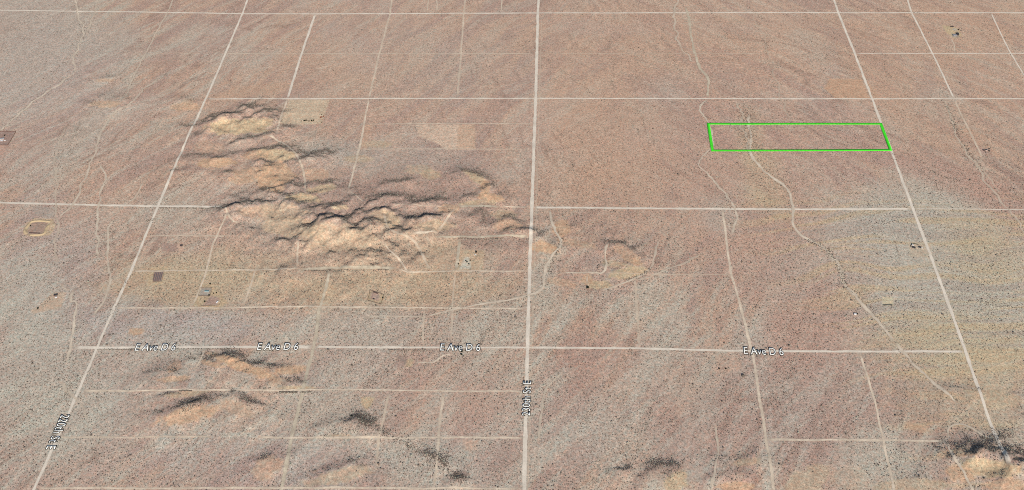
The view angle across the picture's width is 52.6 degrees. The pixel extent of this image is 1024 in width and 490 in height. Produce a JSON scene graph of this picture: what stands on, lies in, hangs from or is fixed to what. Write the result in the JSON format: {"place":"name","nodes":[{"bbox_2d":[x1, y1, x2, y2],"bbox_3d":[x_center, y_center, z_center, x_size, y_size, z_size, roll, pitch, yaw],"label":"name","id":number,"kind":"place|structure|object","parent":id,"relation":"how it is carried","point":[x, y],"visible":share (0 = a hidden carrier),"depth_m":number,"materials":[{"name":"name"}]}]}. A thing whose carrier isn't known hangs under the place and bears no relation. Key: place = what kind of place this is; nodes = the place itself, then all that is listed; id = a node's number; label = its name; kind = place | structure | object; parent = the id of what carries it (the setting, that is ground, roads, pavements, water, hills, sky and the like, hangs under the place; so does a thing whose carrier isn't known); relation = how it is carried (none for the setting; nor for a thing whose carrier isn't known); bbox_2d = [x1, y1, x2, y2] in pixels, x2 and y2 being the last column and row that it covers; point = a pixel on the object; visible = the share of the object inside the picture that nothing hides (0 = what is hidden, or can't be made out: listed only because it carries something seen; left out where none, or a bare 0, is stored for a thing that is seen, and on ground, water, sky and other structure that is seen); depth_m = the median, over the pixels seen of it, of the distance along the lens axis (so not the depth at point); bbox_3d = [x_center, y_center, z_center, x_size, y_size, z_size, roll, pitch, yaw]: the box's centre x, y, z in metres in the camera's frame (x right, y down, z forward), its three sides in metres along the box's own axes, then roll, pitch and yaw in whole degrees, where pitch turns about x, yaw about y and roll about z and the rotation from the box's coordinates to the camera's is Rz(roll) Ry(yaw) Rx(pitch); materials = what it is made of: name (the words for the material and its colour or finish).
{"place":"outdoors","nodes":[
{"label":"outdoors","id":0,"kind":"place"},
{"bbox_2d":[0,202,220,207],"bbox_3d":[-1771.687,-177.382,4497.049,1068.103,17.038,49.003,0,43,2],"label":"dirt road","id":1,"kind":"structure","parent":0,"point":[124,205],"depth_m":4502.87,"materials":[{"name":"beige soil"}]},
{"bbox_2d":[60,435,205,437],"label":"dirt track","id":2,"kind":"structure","parent":0,"point":[127,437],"depth_m":3582.14,"materials":[{"name":"beige soil"}]},
{"bbox_2d":[32,0,247,489],"bbox_3d":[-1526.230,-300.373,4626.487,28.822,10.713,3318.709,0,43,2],"label":"dirt road","id":3,"kind":"structure","parent":0,"point":[108,320],"depth_m":4238.55,"materials":[{"name":"beige soil"}]},
{"bbox_2d":[151,235,225,236],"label":"dirt track","id":4,"kind":"structure","parent":0,"point":[189,235],"depth_m":4343.05,"materials":[{"name":"beige soil"}]},
{"bbox_2d":[76,345,309,348],"bbox_3d":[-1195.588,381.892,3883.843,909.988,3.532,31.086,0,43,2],"label":"dirt road","id":5,"kind":"structure","parent":0,"point":[164,347],"depth_m":3885.66,"materials":[{"name":"beige soil"}]},
{"bbox_2d":[193,213,226,302],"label":"dirt track","id":6,"kind":"structure","parent":0,"point":[207,265],"depth_m":4230.42,"materials":[{"name":"beige soil"}]},
{"bbox_2d":[134,267,295,271],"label":"dirt track","id":7,"kind":"structure","parent":0,"point":[212,270],"depth_m":4183.45,"materials":[{"name":"beige soil"}]},
{"bbox_2d":[225,208,237,222],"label":"dirt track","id":8,"kind":"structure","parent":0,"point":[229,216],"depth_m":4396.46,"materials":[{"name":"beige soil"}]},
{"bbox_2d":[244,268,256,301],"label":"dirt track","id":9,"kind":"structure","parent":0,"point":[250,284],"depth_m":4118.86,"materials":[{"name":"beige soil"}]},
{"bbox_2d":[41,486,515,489],"bbox_3d":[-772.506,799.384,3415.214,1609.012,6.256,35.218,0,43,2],"label":"dirt track","id":10,"kind":"structure","parent":0,"point":[289,487],"depth_m":3417.03,"materials":[{"name":"beige soil"}]},
{"bbox_2d":[277,101,286,129],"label":"dirt track","id":11,"kind":"structure","parent":0,"point":[280,118],"depth_m":4938.09,"materials":[{"name":"beige soil"}]},
{"bbox_2d":[269,135,305,190],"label":"dirt track","id":12,"kind":"structure","parent":0,"point":[297,156],"depth_m":4664.78,"materials":[{"name":"beige soil"}]},
{"bbox_2d":[296,242,298,262],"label":"dirt track","id":13,"kind":"structure","parent":0,"point":[297,251],"depth_m":4230.43,"materials":[{"name":"beige soil"}]},
{"bbox_2d":[287,15,315,96],"bbox_3d":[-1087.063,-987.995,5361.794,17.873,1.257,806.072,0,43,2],"label":"dirt road","id":14,"kind":"structure","parent":0,"point":[299,60],"depth_m":5344.56,"materials":[{"name":"beige soil"}]},
{"bbox_2d":[87,388,520,391],"bbox_3d":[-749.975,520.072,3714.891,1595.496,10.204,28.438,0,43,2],"label":"dirt track","id":15,"kind":"structure","parent":0,"point":[299,389],"depth_m":3717.64,"materials":[{"name":"beige soil"}]},
{"bbox_2d":[279,273,329,489],"bbox_3d":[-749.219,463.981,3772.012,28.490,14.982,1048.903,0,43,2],"label":"dirt track","id":16,"kind":"structure","parent":0,"point":[286,463],"depth_m":3724.03,"materials":[{"name":"beige soil"}]},
{"bbox_2d":[120,305,523,308],"bbox_3d":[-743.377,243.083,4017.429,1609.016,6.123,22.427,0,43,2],"label":"dirt track","id":17,"kind":"structure","parent":0,"point":[316,306],"depth_m":4020.63,"materials":[{"name":"beige soil"}]},
{"bbox_2d":[303,265,393,269],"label":"dirt track","id":18,"kind":"structure","parent":0,"point":[357,267],"depth_m":4160.22,"materials":[{"name":"beige soil"}]},
{"bbox_2d":[348,101,368,187],"bbox_3d":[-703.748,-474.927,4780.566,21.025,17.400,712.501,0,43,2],"label":"dirt track","id":19,"kind":"structure","parent":0,"point":[357,153],"depth_m":4767.42,"materials":[{"name":"beige soil"}]},
{"bbox_2d":[229,53,529,53],"bbox_3d":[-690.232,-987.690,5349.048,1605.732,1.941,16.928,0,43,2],"label":"dirt track","id":20,"kind":"structure","parent":0,"point":[387,53],"depth_m":5345.70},
{"bbox_2d":[369,0,392,95],"bbox_3d":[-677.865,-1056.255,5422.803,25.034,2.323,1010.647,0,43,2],"label":"dirt track","id":21,"kind":"structure","parent":0,"point":[380,49],"depth_m":5383.01,"materials":[{"name":"beige soil"}]},
{"bbox_2d":[376,397,388,461],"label":"dirt track","id":22,"kind":"structure","parent":0,"point":[383,418],"depth_m":3586.09,"materials":[{"name":"beige soil"}]},
{"bbox_2d":[262,436,520,438],"bbox_3d":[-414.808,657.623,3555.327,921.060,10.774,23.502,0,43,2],"label":"dirt track","id":23,"kind":"structure","parent":0,"point":[349,437],"depth_m":3554.85,"materials":[{"name":"beige soil"}]},
{"bbox_2d":[385,245,406,270],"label":"dirt track","id":24,"kind":"structure","parent":0,"point":[399,259],"depth_m":4187.74,"materials":[{"name":"beige soil"}]},
{"bbox_2d":[384,216,429,267],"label":"dirt track","id":25,"kind":"structure","parent":0,"point":[416,244],"depth_m":4260.44,"materials":[{"name":"beige soil"}]},
{"bbox_2d":[422,312,424,342],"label":"dirt track","id":26,"kind":"structure","parent":0,"point":[423,327],"depth_m":3932.43,"materials":[{"name":"beige soil"}]},
{"bbox_2d":[414,230,433,233],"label":"dirt track","id":27,"kind":"structure","parent":0,"point":[420,232],"depth_m":4288.40,"materials":[{"name":"beige soil"}]},
{"bbox_2d":[418,354,451,362],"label":"dirt track","id":28,"kind":"structure","parent":0,"point":[435,360],"depth_m":3810.39,"materials":[{"name":"beige soil"}]},
{"bbox_2d":[434,396,443,478],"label":"dirt track","id":29,"kind":"structure","parent":0,"point":[438,431],"depth_m":3562.88,"materials":[{"name":"beige soil"}]},
{"bbox_2d":[439,210,454,228],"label":"dirt track","id":30,"kind":"structure","parent":0,"point":[446,219],"depth_m":4362.71,"materials":[{"name":"beige soil"}]},
{"bbox_2d":[375,148,526,149],"bbox_3d":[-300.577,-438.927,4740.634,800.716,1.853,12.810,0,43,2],"label":"dirt track","id":31,"kind":"structure","parent":0,"point":[446,148],"depth_m":4743.97,"materials":[{"name":"beige soil"}]},
{"bbox_2d":[450,276,455,335],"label":"dirt track","id":32,"kind":"structure","parent":0,"point":[452,305],"depth_m":4016.61,"materials":[{"name":"beige soil"}]},
{"bbox_2d":[455,241,460,267],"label":"dirt track","id":33,"kind":"structure","parent":0,"point":[457,256],"depth_m":4212.84,"materials":[{"name":"beige soil"}]},
{"bbox_2d":[457,0,465,92],"bbox_3d":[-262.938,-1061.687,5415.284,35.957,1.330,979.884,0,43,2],"label":"dirt track","id":34,"kind":"structure","parent":0,"point":[461,47],"depth_m":5363.61,"materials":[{"name":"beige soil"}]},
{"bbox_2d":[400,269,524,272],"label":"dirt track","id":35,"kind":"structure","parent":0,"point":[456,271],"depth_m":4146.49,"materials":[{"name":"beige soil"}]},
{"bbox_2d":[395,123,529,123],"bbox_3d":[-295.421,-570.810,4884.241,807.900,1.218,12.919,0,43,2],"label":"dirt track","id":36,"kind":"structure","parent":0,"point":[460,123],"depth_m":4883.99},
{"bbox_2d":[460,205,495,207],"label":"dirt track","id":37,"kind":"structure","parent":0,"point":[462,206],"depth_m":4426.53,"materials":[{"name":"beige soil"}]},
{"bbox_2d":[438,234,525,237],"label":"dirt track","id":38,"kind":"structure","parent":0,"point":[521,236],"depth_m":4288.51,"materials":[{"name":"beige soil"}]},
{"bbox_2d":[0,0,1023,489],"bbox_3d":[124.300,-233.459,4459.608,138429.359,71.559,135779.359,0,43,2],"label":"ground","id":39,"kind":"structure","parent":0,"point":[836,464],"depth_m":4262.35,"materials":[{"name":"soil"}]},
{"bbox_2d":[1,75,70,129],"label":"dirt trail","id":40,"kind":"object","parent":39,"relation":"on","point":[34,100],"visible":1,"depth_m":5103.52,"materials":[{"name":"beige soil"}]},
{"bbox_2d":[23,220,50,234],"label":"earth berm","id":41,"kind":"structure","parent":39,"relation":"on","point":[25,232],"depth_m":4425.61,"materials":[{"name":"beige soil"}]},
{"bbox_2d":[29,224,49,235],"bbox_3d":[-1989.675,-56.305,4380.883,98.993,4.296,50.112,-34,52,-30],"label":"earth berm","id":42,"kind":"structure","parent":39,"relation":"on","point":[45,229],"depth_m":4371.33,"materials":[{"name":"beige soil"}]},
{"bbox_2d":[53,166,59,260],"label":"dirt trail","id":43,"kind":"object","parent":39,"relation":"on","point":[56,213],"visible":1,"depth_m":4453.41,"materials":[{"name":"beige soil"}]},
{"bbox_2d":[45,414,69,449],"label":"road name lettering","id":44,"kind":"object","parent":39,"relation":"on","point":[59,429],"visible":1,"depth_m":3613.26},
{"bbox_2d":[67,292,77,359],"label":"dirt trail","id":45,"kind":"object","parent":39,"relation":"on","point":[73,328],"visible":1,"depth_m":3979.07,"materials":[{"name":"beige soil"}]},
{"bbox_2d":[62,384,85,413],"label":"dirt trail","id":46,"kind":"object","parent":39,"relation":"on","point":[68,390],"visible":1,"depth_m":3725.43,"materials":[{"name":"beige soil"}]},
{"bbox_2d":[72,0,84,70],"bbox_3d":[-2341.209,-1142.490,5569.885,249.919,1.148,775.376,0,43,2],"label":"dirt trail","id":47,"kind":"object","parent":39,"relation":"on","point":[81,37],"visible":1,"depth_m":5548.53,"materials":[{"name":"beige soil"}]},
{"bbox_2d":[95,165,106,254],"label":"dirt trail","id":48,"kind":"object","parent":39,"relation":"on","point":[98,218],"visible":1,"depth_m":4468.40,"materials":[{"name":"beige soil"}]},
{"bbox_2d":[95,221,111,312],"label":"dirt trail","id":49,"kind":"object","parent":39,"relation":"on","point":[110,279],"visible":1,"depth_m":4204.54,"materials":[{"name":"beige soil"}]},
{"bbox_2d":[60,79,156,215],"bbox_3d":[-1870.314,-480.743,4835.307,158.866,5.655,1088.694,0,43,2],"label":"dirt trail","id":50,"kind":"object","parent":39,"relation":"on","point":[80,189],"visible":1,"depth_m":4792.96,"materials":[{"name":"beige soil"}]},
{"bbox_2d":[125,0,172,95],"bbox_3d":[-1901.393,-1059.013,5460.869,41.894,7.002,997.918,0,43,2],"label":"dirt trail","id":51,"kind":"object","parent":39,"relation":"on","point":[149,46],"visible":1,"depth_m":5457.46,"materials":[{"name":"beige soil"}]},
{"bbox_2d":[134,343,175,350],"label":"road name lettering","id":52,"kind":"object","parent":39,"relation":"on","point":[153,347],"visible":1,"depth_m":3886.55},
{"bbox_2d":[256,342,298,350],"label":"road name lettering","id":53,"kind":"object","parent":39,"relation":"on","point":[278,347],"visible":1,"depth_m":3872.98},
{"bbox_2d":[368,315,420,317],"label":"dirt track","id":54,"kind":"object","parent":39,"relation":"on","point":[392,316],"visible":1,"depth_m":3976.35,"materials":[{"name":"beige soil"}]},
{"bbox_2d":[440,343,480,350],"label":"road name lettering","id":55,"kind":"object","parent":39,"relation":"on","point":[460,348],"visible":1,"depth_m":3852.57},
{"bbox_2d":[428,211,561,316],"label":"dirt track","id":56,"kind":"object","parent":39,"relation":"on","point":[547,263],"visible":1,"depth_m":4065.62,"materials":[{"name":"beige soil"}]},
{"bbox_2d":[0,0,1023,489],"bbox_3d":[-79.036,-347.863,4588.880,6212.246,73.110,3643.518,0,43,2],"label":"desert shrubs","id":57,"kind":"object","parent":39,"relation":"on","point":[362,418],"visible":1,"depth_m":4216.09,"materials":[{"name":"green plant"}]},
{"bbox_2d":[521,380,531,415],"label":"road name lettering","id":58,"kind":"object","parent":39,"relation":"on","point":[526,398],"visible":1,"depth_m":3664.76},
{"bbox_2d":[538,374,560,437],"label":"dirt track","id":59,"kind":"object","parent":39,"relation":"on","point":[543,396],"visible":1,"depth_m":3647.93,"materials":[{"name":"beige soil"}]},
{"bbox_2d":[598,244,607,273],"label":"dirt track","id":60,"kind":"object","parent":39,"relation":"on","point":[606,264],"visible":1,"depth_m":4165.40,"materials":[{"name":"beige soil"}]},
{"bbox_2d":[604,242,658,289],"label":"dirt track","id":61,"kind":"object","parent":39,"relation":"on","point":[655,252],"visible":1,"depth_m":4109.05,"materials":[{"name":"beige soil"}]},
{"bbox_2d":[639,255,698,279],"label":"dirt trail","id":62,"kind":"object","parent":39,"relation":"on","point":[670,267],"visible":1,"depth_m":4142.04,"materials":[{"name":"beige soil"}]},
{"bbox_2d":[672,0,691,60],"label":"dirt trail","id":63,"kind":"object","parent":39,"relation":"on","point":[673,15],"visible":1,"depth_m":5464.65,"materials":[{"name":"beige soil"}]},
{"bbox_2d":[685,8,709,95],"bbox_3d":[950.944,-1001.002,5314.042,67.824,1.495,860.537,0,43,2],"label":"dirt trail","id":64,"kind":"object","parent":39,"relation":"on","point":[696,57],"visible":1,"depth_m":5274.63,"materials":[{"name":"beige soil"}]},
{"bbox_2d":[699,100,714,144],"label":"dirt trail","id":65,"kind":"object","parent":39,"relation":"on","point":[706,119],"visible":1,"depth_m":4887.31,"materials":[{"name":"beige soil"}]},
{"bbox_2d":[698,149,727,198],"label":"dirt trail","id":66,"kind":"object","parent":39,"relation":"on","point":[711,177],"visible":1,"depth_m":4552.77,"materials":[{"name":"beige soil"}]},
{"bbox_2d":[710,428,718,489],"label":"dirt trail","id":67,"kind":"object","parent":39,"relation":"on","point":[712,478],"visible":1,"depth_m":3455.77,"materials":[{"name":"beige soil"}]},
{"bbox_2d":[727,196,737,232],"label":"dirt trail","id":68,"kind":"object","parent":39,"relation":"on","point":[735,222],"visible":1,"depth_m":4362.10,"materials":[{"name":"beige soil"}]},
{"bbox_2d":[736,103,749,153],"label":"dirt trail","id":69,"kind":"object","parent":39,"relation":"on","point":[741,128],"visible":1,"depth_m":4818.55,"materials":[{"name":"beige soil"}]},
{"bbox_2d":[743,346,783,355],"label":"road name lettering","id":70,"kind":"object","parent":39,"relation":"on","point":[760,351],"visible":1,"depth_m":3808.62},
{"bbox_2d":[707,123,891,150],"bbox_3d":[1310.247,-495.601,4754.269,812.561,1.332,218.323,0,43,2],"label":"parcel outline","id":71,"kind":"object","parent":39,"relation":"on","point":[880,124],"visible":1,"depth_m":4713.70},
{"bbox_2d":[746,117,892,339],"bbox_3d":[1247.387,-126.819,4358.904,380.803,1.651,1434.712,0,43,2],"label":"dirt trail","id":72,"kind":"object","parent":39,"relation":"on","point":[821,246],"visible":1,"depth_m":4271.88,"materials":[{"name":"beige soil"}]},
{"bbox_2d":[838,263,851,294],"bbox_3d":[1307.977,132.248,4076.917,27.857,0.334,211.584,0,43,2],"label":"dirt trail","id":73,"kind":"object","parent":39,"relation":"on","point":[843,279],"visible":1,"depth_m":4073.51,"materials":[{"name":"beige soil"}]},
{"bbox_2d":[896,345,954,401],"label":"dirt trail","id":74,"kind":"object","parent":39,"relation":"on","point":[921,371],"visible":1,"depth_m":3715.81,"materials":[{"name":"beige soil"}]},
{"bbox_2d":[947,444,973,489],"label":"dirt trail","id":75,"kind":"object","parent":39,"relation":"on","point":[960,467],"visible":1,"depth_m":3403.00,"materials":[{"name":"beige soil"}]},
{"bbox_2d":[947,423,991,437],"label":"dirt trail","id":76,"kind":"object","parent":39,"relation":"on","point":[949,427],"visible":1,"depth_m":3535.04,"materials":[{"name":"beige soil"}]},
{"bbox_2d":[945,102,1023,231],"bbox_3d":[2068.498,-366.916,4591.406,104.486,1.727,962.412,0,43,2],"label":"dirt trail","id":77,"kind":"object","parent":39,"relation":"on","point":[968,156],"visible":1,"depth_m":4538.89,"materials":[{"name":"beige soil"}]},
{"bbox_2d":[0,10,1023,13],"bbox_3d":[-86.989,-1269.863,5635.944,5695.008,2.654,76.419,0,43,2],"label":"dirt road","id":78,"kind":"structure","parent":0,"point":[515,13],"depth_m":5619.66,"materials":[{"name":"beige soil"}]},
{"bbox_2d":[522,0,539,489],"bbox_3d":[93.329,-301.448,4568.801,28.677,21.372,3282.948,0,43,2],"label":"dirt road","id":79,"kind":"structure","parent":0,"point":[524,459],"depth_m":4201.19,"materials":[{"name":"beige soil"}]},
{"bbox_2d":[566,272,598,273],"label":"dirt track","id":80,"kind":"structure","parent":0,"point":[582,272],"depth_m":4129.42,"materials":[{"name":"beige soil"}]},
{"bbox_2d":[209,98,1023,99],"bbox_3d":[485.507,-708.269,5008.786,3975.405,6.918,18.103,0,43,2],"label":"dirt road","id":81,"kind":"structure","parent":0,"point":[620,98],"depth_m":5009.42,"materials":[{"name":"beige soil"}]},
{"bbox_2d":[634,281,639,341],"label":"dirt track","id":82,"kind":"structure","parent":0,"point":[637,320],"depth_m":3975.12,"materials":[{"name":"beige soil"}]},
{"bbox_2d":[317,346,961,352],"bbox_3d":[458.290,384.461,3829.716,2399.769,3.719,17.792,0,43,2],"label":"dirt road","id":83,"kind":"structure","parent":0,"point":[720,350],"depth_m":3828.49,"materials":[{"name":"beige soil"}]},
{"bbox_2d":[561,53,755,53],"bbox_3d":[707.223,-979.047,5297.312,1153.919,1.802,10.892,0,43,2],"label":"dirt track","id":84,"kind":"structure","parent":0,"point":[666,53],"depth_m":5300.92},
{"bbox_2d":[619,272,718,274],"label":"dirt track","id":85,"kind":"structure","parent":0,"point":[670,274],"depth_m":4110.81,"materials":[{"name":"beige soil"}]},
{"bbox_2d":[535,206,909,209],"bbox_3d":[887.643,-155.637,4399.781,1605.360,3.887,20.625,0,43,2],"label":"dirt road","id":86,"kind":"structure","parent":0,"point":[679,208],"depth_m":4395.69,"materials":[{"name":"beige soil"}]},
{"bbox_2d":[722,212,774,489],"bbox_3d":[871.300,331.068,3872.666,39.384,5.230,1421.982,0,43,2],"label":"dirt track","id":87,"kind":"structure","parent":0,"point":[757,382],"depth_m":3771.90,"materials":[{"name":"beige soil"}]},
{"bbox_2d":[770,438,939,441],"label":"dirt track","id":88,"kind":"structure","parent":0,"point":[790,439],"depth_m":3510.94,"materials":[{"name":"beige soil"}]},
{"bbox_2d":[860,356,894,489],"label":"dirt track","id":89,"kind":"structure","parent":0,"point":[884,448],"depth_m":3554.28,"materials":[{"name":"beige soil"}]},
{"bbox_2d":[833,0,1010,461],"bbox_3d":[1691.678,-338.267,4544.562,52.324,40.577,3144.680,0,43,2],"label":"dirt road","id":90,"kind":"structure","parent":0,"point":[1005,453],"depth_m":4111.34,"materials":[{"name":"beige soil"}]},
{"bbox_2d":[907,0,953,96],"bbox_3d":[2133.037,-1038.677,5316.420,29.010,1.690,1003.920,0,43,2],"label":"dirt road","id":91,"kind":"structure","parent":0,"point":[936,61],"depth_m":5274.62,"materials":[{"name":"beige soil"}]},
{"bbox_2d":[857,53,1023,53],"bbox_3d":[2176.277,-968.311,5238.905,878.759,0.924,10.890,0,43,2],"label":"dirt road","id":92,"kind":"structure","parent":0,"point":[940,53],"depth_m":5238.41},
{"bbox_2d":[955,101,981,155],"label":"dirt track","id":93,"kind":"structure","parent":0,"point":[968,128],"depth_m":4773.09,"materials":[{"name":"beige soil"}]},
{"bbox_2d":[916,208,1023,209],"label":"dirt road","id":94,"kind":"structure","parent":0,"point":[983,209],"depth_m":4358.07,"materials":[{"name":"beige soil"}]},
{"bbox_2d":[991,14,1023,75],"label":"dirt road","id":95,"kind":"structure","parent":0,"point":[1006,44],"depth_m":5279.71,"materials":[{"name":"beige soil"}]}
]}

